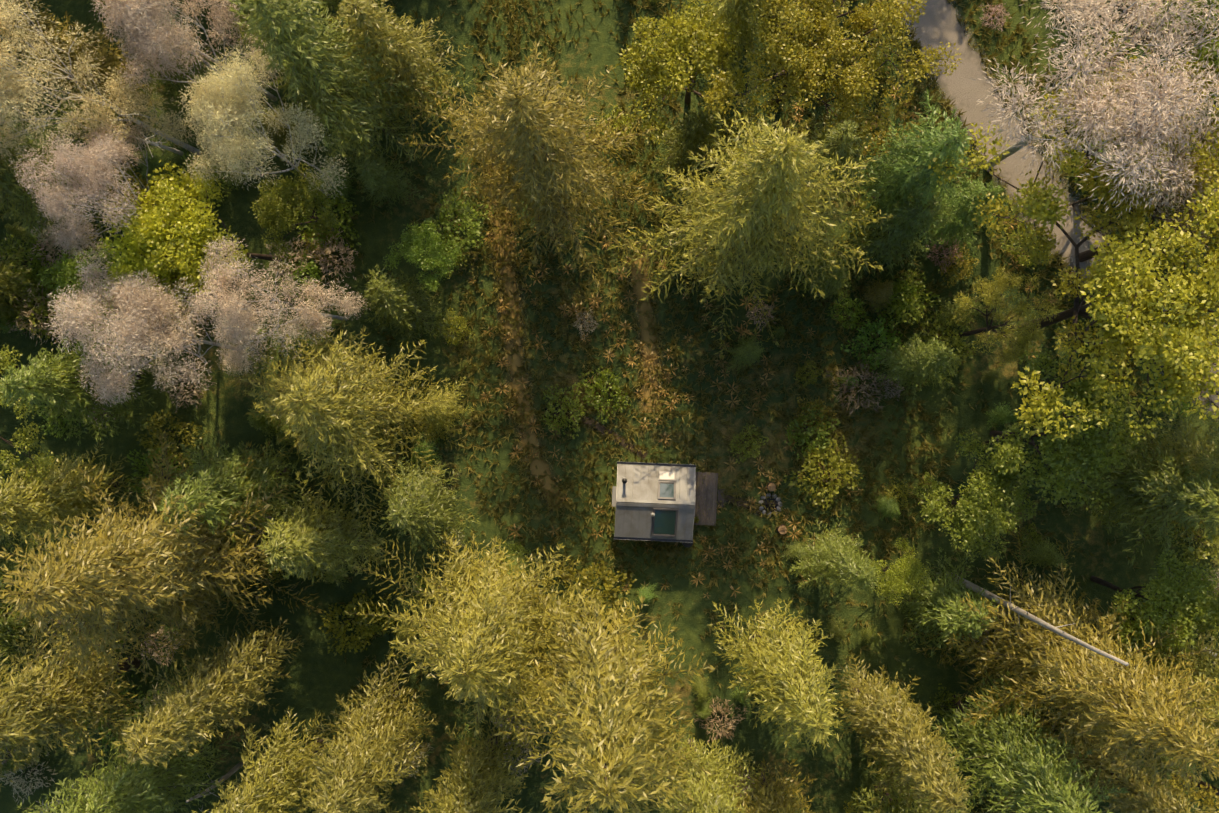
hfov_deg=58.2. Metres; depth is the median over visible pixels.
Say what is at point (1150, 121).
tree
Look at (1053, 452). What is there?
tree
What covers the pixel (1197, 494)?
tree
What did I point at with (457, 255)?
tree
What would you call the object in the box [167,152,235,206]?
tree
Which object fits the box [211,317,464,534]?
tree
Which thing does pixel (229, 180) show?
tree
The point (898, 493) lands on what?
tree
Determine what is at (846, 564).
tree
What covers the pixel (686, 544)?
rain barrel
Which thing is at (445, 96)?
tree
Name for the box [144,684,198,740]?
tree
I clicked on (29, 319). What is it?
tree
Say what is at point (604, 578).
bush
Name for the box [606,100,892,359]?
tree
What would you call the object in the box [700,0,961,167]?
tree
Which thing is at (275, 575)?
tree
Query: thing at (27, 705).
tree
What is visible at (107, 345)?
tree
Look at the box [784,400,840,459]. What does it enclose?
shrub
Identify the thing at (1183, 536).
tree
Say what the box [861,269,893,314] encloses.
tree
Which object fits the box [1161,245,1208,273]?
tree
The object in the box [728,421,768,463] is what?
bush
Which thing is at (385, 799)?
tree
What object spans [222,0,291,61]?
tree
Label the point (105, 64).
tree
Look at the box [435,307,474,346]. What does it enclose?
tree
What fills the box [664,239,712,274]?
tree
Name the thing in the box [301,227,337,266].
tree
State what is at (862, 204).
tree
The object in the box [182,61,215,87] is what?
tree
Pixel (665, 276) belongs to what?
tree
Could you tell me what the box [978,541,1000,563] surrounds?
tree
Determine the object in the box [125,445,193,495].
tree
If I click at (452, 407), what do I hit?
tree
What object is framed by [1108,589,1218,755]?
tree
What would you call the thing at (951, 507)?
tree
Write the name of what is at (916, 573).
tree
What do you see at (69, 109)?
tree
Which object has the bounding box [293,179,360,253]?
shrub
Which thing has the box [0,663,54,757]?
tree
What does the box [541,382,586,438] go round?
bush
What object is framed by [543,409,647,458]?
foot path
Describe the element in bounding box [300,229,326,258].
tree
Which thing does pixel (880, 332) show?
shrub
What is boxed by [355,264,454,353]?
tree
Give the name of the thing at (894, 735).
tree
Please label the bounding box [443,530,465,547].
tree
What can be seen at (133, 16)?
tree
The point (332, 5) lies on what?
tree
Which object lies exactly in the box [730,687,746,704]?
tree
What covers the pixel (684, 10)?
tree
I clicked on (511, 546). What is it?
tree
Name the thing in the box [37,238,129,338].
tree
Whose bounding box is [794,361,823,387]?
tree
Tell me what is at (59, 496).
tree
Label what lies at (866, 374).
shrub
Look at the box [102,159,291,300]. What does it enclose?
tree
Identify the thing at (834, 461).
shrub
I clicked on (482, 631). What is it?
tree
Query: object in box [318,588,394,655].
bush
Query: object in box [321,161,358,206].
tree
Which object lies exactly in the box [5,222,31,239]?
tree
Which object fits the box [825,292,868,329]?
tree
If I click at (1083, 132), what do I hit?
tree
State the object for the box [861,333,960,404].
tree
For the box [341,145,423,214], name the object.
tree
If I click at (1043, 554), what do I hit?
tree
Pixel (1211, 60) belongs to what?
tree
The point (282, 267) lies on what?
tree
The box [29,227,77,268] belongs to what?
tree
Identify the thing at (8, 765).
tree
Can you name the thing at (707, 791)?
tree
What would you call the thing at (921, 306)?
tree
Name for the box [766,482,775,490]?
log stool
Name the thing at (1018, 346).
tree
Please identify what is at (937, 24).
gravel track
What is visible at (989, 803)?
tree
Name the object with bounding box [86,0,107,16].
tree
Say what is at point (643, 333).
path grass
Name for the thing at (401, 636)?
tree
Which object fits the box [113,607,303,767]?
tree
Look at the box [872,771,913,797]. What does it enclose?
tree
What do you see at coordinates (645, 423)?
dry ferns
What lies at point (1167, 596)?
tree
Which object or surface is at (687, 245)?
tree
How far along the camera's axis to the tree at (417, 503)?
52.81 m
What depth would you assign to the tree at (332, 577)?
60.50 m
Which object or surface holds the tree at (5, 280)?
on the ground at (320, 678)
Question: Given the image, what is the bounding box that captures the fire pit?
[758,493,781,517]
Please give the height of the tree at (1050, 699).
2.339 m
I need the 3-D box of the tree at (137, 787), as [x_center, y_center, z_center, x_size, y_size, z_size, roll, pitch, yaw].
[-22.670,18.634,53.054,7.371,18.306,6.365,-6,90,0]
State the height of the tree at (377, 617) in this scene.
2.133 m
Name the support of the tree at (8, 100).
on the ground at (320, 678)
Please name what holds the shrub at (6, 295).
on the ground at (320, 678)
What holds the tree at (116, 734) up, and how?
on the ground at (320, 678)
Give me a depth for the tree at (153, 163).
60.21 m
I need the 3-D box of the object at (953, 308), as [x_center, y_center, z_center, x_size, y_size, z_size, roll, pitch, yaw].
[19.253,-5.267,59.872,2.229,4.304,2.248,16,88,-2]
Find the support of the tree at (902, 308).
on the ground at (320, 678)
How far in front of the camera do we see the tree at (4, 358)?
51.56 m
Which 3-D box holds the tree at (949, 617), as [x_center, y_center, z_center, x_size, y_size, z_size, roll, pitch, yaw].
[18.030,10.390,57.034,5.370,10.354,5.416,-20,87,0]
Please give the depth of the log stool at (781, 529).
61.49 m
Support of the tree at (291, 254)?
on the ground at (320, 678)
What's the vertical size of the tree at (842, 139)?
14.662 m
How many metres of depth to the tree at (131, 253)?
48.29 m
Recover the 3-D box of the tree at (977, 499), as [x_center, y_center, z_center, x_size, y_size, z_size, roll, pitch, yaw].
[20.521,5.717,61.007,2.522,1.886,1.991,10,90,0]
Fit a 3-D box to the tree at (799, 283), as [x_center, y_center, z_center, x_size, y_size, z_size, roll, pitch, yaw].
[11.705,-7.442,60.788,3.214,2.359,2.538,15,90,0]
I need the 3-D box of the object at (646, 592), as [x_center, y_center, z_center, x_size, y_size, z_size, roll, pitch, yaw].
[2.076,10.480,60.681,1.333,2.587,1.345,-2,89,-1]
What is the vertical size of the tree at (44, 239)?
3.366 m
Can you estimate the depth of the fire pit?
61.77 m
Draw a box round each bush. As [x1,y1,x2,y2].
[134,408,206,469]
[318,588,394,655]
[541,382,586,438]
[559,560,636,621]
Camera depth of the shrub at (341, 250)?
60.60 m
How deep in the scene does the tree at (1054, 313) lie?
61.28 m
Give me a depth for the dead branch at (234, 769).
58.02 m
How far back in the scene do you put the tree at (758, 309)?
61.10 m
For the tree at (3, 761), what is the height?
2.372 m
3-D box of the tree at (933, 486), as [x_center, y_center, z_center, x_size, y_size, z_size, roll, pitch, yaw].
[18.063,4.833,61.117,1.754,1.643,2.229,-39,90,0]
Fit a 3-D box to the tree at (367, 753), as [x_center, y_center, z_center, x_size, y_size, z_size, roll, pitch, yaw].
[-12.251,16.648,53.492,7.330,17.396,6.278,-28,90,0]
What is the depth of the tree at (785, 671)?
49.95 m
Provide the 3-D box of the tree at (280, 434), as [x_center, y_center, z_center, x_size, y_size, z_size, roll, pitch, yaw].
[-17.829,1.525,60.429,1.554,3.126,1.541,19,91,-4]
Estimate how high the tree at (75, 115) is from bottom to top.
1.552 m
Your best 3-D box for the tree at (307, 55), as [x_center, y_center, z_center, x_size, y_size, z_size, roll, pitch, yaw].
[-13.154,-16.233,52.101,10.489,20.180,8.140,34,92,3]
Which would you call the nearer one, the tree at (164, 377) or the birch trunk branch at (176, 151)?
the birch trunk branch at (176, 151)
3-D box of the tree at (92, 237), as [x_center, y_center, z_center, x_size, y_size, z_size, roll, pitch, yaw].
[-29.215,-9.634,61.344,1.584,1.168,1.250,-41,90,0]
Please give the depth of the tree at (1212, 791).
49.54 m
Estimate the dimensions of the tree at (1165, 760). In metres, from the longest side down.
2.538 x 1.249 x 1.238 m
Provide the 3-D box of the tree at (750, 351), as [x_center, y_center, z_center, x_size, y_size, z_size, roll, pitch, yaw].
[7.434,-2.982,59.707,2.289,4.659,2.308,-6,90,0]
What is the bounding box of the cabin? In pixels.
[612,461,723,542]
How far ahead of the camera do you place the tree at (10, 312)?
59.77 m
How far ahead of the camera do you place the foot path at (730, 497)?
61.88 m
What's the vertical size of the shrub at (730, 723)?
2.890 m
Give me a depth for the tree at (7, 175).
53.62 m
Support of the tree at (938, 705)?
on the ground at (320, 678)
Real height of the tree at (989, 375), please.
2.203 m
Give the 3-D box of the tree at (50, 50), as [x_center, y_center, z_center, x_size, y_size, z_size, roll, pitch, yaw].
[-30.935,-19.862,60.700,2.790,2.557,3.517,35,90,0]
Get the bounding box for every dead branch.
[36,762,131,812]
[186,761,245,802]
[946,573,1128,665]
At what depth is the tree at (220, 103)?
46.64 m
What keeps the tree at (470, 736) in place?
on the ground at (320, 678)
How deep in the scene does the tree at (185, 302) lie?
59.73 m
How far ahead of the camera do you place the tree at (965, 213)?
56.28 m
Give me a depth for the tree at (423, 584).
61.35 m
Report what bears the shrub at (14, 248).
on the ground at (320, 678)
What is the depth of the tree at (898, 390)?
61.31 m
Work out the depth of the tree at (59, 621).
60.05 m
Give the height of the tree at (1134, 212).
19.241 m
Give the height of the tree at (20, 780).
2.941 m
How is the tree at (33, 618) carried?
on the ground at (320, 678)
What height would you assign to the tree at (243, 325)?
19.169 m
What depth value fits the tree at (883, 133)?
60.72 m
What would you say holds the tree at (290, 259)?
on the ground at (320, 678)
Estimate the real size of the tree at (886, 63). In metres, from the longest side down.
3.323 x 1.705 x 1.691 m
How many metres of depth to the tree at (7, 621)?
58.39 m
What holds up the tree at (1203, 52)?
on the ground at (320, 678)
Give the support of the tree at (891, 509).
on the ground at (320, 678)
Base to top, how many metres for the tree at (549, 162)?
20.395 m
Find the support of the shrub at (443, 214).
on the ground at (320, 678)
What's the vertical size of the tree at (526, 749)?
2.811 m
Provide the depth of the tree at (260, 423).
59.53 m
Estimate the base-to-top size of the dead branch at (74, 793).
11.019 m
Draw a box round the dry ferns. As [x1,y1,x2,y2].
[453,37,1080,631]
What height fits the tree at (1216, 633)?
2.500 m
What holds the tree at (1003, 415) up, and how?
on the ground at (320, 678)
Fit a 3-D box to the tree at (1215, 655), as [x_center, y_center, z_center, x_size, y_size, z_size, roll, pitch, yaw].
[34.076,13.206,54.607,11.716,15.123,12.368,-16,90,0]
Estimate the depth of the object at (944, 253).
60.84 m
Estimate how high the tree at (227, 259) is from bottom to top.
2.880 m
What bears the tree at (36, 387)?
on the ground at (320, 678)
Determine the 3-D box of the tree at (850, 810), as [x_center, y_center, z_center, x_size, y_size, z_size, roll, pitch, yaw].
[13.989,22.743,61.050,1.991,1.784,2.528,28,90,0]
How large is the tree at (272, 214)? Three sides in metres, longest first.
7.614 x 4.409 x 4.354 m
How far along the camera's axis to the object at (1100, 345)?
60.89 m
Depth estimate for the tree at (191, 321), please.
60.90 m
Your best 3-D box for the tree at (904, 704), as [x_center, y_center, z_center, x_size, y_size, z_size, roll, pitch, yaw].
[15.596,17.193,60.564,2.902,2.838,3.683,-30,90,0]
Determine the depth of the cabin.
59.08 m
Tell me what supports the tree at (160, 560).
on the ground at (320, 678)
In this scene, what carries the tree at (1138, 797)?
on the ground at (320, 678)
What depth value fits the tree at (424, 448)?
60.23 m
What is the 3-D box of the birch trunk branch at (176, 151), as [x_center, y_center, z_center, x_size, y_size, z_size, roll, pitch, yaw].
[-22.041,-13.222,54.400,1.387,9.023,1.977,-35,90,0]
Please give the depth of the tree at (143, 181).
60.62 m
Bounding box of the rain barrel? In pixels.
[682,542,692,547]
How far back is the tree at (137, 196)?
60.39 m
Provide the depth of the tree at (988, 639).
60.41 m
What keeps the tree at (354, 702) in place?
on the ground at (320, 678)
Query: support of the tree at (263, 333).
on the ground at (320, 678)
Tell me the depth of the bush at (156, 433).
60.62 m
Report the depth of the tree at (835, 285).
59.09 m
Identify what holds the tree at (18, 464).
on the ground at (320, 678)
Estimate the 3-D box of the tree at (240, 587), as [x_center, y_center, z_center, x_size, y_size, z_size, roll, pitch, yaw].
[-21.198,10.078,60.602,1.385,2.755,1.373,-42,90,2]
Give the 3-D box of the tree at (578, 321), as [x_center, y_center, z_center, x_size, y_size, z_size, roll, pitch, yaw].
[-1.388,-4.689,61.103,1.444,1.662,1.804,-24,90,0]
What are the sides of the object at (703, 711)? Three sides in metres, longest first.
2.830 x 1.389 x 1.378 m
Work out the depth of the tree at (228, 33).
61.19 m
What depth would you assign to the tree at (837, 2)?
59.57 m
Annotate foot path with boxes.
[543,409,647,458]
[724,494,761,516]
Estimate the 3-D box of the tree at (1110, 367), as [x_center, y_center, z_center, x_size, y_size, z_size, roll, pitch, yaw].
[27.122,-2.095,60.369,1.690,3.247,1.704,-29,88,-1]
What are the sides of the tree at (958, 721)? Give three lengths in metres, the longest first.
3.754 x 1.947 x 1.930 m
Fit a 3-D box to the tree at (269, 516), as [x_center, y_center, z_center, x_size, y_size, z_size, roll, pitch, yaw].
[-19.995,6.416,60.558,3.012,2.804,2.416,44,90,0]
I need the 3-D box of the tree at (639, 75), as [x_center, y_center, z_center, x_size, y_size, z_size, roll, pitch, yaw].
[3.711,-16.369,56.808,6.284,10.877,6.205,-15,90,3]
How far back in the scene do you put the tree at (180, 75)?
59.64 m
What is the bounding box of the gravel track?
[898,0,1218,417]
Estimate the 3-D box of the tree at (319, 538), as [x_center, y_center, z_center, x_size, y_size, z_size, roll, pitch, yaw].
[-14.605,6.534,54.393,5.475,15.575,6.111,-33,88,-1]
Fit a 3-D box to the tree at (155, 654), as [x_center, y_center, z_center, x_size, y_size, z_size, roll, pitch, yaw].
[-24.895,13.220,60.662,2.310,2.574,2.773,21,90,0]
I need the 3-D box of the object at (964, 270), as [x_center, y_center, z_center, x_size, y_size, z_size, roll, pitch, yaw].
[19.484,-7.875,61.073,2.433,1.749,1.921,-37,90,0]
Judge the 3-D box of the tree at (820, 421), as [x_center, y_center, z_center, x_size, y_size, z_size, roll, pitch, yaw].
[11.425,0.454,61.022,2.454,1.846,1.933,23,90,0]
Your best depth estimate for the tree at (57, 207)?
44.85 m
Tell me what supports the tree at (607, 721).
on the ground at (320, 678)
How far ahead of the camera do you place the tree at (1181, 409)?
60.96 m
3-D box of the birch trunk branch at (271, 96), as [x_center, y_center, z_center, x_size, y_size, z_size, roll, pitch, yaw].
[-18.734,-16.710,53.398,1.684,11.022,1.989,-44,90,0]
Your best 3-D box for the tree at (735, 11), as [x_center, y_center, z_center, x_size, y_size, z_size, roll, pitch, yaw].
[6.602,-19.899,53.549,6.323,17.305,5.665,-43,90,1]
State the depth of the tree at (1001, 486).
53.52 m
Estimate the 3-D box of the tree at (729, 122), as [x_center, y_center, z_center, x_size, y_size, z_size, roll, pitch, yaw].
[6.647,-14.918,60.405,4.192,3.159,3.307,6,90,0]
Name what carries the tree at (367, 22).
on the ground at (320, 678)
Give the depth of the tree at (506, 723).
61.08 m
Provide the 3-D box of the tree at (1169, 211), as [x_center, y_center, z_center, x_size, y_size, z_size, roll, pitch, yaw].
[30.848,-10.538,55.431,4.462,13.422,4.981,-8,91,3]
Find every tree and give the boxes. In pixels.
[0,0,203,163]
[0,96,120,243]
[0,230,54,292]
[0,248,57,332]
[0,273,41,297]
[0,298,41,323]
[0,315,27,335]
[0,326,155,445]
[0,344,80,485]
[0,433,322,725]
[0,442,140,548]
[0,523,93,670]
[0,610,144,791]
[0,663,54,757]
[0,743,42,773]
[0,753,54,803]
[1,738,20,777]
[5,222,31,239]
[6,0,151,134]
[7,283,61,344]
[9,119,216,262]
[13,252,67,318]
[14,451,50,480]
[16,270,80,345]
[16,607,61,624]
[16,718,244,812]
[25,17,77,83]
[28,209,89,262]
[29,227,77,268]
[32,400,87,440]
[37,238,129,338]
[44,250,262,406]
[46,610,94,635]
[53,78,137,146]
[60,101,92,135]
[77,672,160,751]
[82,222,104,247]
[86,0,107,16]
[88,331,125,365]
[89,0,279,109]
[91,199,259,324]
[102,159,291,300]
[102,162,154,205]
[105,625,126,653]
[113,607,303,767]
[115,183,163,227]
[116,261,223,317]
[123,24,219,94]
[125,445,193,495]
[131,150,176,181]
[138,624,184,665]
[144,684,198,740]
[146,353,184,387]
[156,437,322,555]
[159,303,207,336]
[161,740,207,808]
[162,367,216,412]
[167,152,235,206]
[170,236,367,374]
[178,37,346,197]
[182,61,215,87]
[192,706,333,812]
[202,235,252,273]
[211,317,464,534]
[212,156,255,190]
[213,13,245,45]
[214,580,245,594]
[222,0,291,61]
[227,0,481,163]
[233,510,273,545]
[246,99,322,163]
[247,406,288,442]
[248,163,339,262]
[252,327,270,340]
[255,554,282,582]
[257,471,392,585]
[261,179,294,221]
[264,234,312,289]
[275,420,298,446]
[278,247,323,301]
[278,261,296,274]
[279,248,298,270]
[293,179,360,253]
[295,650,438,812]
[299,557,338,581]
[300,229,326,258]
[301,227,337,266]
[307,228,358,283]
[312,0,385,17]
[319,787,398,812]
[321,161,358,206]
[325,0,472,129]
[325,564,350,586]
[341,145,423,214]
[344,527,602,757]
[345,696,360,709]
[348,597,394,639]
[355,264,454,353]
[369,470,389,486]
[372,453,479,557]
[382,220,460,291]
[383,701,422,745]
[384,739,432,782]
[390,612,417,647]
[397,39,660,288]
[410,431,441,467]
[410,706,536,812]
[411,377,473,440]
[415,571,434,598]
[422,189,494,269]
[431,231,471,278]
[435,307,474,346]
[436,85,457,107]
[441,583,715,812]
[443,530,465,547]
[453,724,482,765]
[490,702,523,739]
[498,540,534,566]
[499,735,540,780]
[500,547,534,582]
[573,309,598,339]
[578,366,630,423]
[595,104,636,148]
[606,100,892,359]
[615,0,748,144]
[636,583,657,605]
[642,728,765,812]
[647,108,722,181]
[657,0,714,53]
[659,267,675,285]
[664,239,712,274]
[671,234,710,263]
[680,0,770,80]
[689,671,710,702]
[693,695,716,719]
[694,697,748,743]
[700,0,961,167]
[703,105,761,160]
[708,597,845,756]
[717,757,816,812]
[723,332,765,372]
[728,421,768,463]
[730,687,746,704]
[730,769,754,796]
[746,296,775,330]
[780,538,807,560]
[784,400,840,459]
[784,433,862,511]
[788,519,884,597]
[791,249,848,293]
[792,110,870,246]
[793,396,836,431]
[794,0,849,42]
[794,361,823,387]
[796,253,854,305]
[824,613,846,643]
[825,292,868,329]
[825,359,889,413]
[829,652,971,812]
[837,192,952,280]
[838,371,860,388]
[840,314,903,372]
[843,787,876,812]
[844,191,901,256]
[845,89,976,243]
[851,733,987,812]
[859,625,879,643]
[861,32,875,49]
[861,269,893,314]
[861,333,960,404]
[863,121,926,175]
[870,536,928,604]
[871,268,940,329]
[871,493,901,522]
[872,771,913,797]
[875,43,898,77]
[877,278,923,315]
[878,686,918,725]
[883,374,904,400]
[884,477,912,510]
[885,546,999,656]
[904,519,1218,798]
[912,472,948,505]
[918,174,1010,257]
[918,429,1038,560]
[919,309,975,383]
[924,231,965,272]
[925,683,967,723]
[928,34,1218,440]
[930,661,1129,812]
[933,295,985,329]
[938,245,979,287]
[939,703,974,729]
[945,505,960,520]
[950,265,1062,365]
[957,490,994,519]
[967,785,1053,812]
[969,603,1017,651]
[970,0,1218,267]
[971,59,1218,385]
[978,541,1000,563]
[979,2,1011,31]
[979,366,1003,382]
[984,343,1144,509]
[985,401,1019,428]
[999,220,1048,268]
[1009,696,1215,812]
[1012,535,1068,568]
[1023,676,1068,710]
[1047,309,1063,327]
[1054,426,1218,564]
[1067,0,1218,138]
[1068,123,1095,140]
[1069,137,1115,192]
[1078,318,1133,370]
[1082,352,1121,377]
[1086,402,1218,525]
[1090,549,1218,682]
[1105,4,1218,84]
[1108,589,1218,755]
[1138,677,1218,812]
[1142,505,1205,543]
[1146,375,1198,418]
[1148,755,1180,775]
[1153,155,1218,247]
[1160,515,1218,564]
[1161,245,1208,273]
[1189,587,1218,641]
[1199,567,1218,658]
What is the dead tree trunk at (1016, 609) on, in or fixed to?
on the ground at (320, 678)
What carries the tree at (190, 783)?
on the ground at (320, 678)
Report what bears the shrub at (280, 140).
on the ground at (320, 678)
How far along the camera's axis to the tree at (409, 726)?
61.27 m
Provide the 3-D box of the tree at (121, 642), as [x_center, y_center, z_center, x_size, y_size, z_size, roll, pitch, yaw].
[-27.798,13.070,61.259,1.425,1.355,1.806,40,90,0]
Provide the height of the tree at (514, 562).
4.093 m
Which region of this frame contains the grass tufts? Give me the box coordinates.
[314,0,1152,698]
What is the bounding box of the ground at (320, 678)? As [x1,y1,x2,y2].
[0,0,1218,812]
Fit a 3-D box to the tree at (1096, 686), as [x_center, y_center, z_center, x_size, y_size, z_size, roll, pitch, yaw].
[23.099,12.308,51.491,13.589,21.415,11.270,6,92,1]
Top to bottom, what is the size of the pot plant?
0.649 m
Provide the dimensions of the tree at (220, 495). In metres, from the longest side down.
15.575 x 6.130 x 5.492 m
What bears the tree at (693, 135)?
on the ground at (320, 678)
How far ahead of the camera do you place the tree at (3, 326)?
60.40 m
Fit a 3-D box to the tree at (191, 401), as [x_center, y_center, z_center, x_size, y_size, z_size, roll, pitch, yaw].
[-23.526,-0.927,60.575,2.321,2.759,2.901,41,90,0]
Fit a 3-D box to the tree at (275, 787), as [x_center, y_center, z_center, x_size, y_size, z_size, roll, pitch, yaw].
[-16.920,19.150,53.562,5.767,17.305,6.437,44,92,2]
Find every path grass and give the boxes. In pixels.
[479,150,568,512]
[623,253,663,412]
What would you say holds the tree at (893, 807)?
on the ground at (320, 678)
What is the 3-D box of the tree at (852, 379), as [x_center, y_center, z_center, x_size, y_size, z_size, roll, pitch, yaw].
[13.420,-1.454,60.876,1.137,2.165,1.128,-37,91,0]
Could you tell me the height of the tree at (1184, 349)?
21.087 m
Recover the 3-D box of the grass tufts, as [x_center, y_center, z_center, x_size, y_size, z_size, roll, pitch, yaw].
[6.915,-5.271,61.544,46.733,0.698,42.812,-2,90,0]
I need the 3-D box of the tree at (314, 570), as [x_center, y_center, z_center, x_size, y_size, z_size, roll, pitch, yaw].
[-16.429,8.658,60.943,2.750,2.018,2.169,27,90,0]
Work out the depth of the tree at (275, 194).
60.86 m
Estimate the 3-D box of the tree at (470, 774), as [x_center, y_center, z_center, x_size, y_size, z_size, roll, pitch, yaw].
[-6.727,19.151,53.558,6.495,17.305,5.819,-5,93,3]
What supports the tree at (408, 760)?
on the ground at (320, 678)
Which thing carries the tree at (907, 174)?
on the ground at (320, 678)
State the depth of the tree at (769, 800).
56.59 m
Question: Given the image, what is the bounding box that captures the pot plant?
[694,516,699,522]
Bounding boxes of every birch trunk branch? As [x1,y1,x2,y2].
[130,130,183,156]
[161,23,276,100]
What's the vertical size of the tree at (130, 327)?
19.076 m
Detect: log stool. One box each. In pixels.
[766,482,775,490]
[776,525,786,533]
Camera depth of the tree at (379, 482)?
60.99 m
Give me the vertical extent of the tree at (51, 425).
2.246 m
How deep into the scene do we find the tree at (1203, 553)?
60.49 m
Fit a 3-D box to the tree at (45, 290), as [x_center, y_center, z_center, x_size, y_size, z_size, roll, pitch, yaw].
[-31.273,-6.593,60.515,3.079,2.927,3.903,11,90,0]
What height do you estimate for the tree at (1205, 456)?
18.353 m
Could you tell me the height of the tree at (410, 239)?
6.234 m
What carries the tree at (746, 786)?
on the ground at (320, 678)
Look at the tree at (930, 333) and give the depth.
60.40 m
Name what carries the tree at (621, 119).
on the ground at (320, 678)
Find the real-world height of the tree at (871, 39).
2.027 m
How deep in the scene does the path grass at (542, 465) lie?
61.88 m
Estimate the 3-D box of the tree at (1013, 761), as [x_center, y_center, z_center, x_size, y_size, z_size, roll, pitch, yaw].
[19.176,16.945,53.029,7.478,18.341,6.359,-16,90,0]
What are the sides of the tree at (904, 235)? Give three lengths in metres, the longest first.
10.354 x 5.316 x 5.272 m

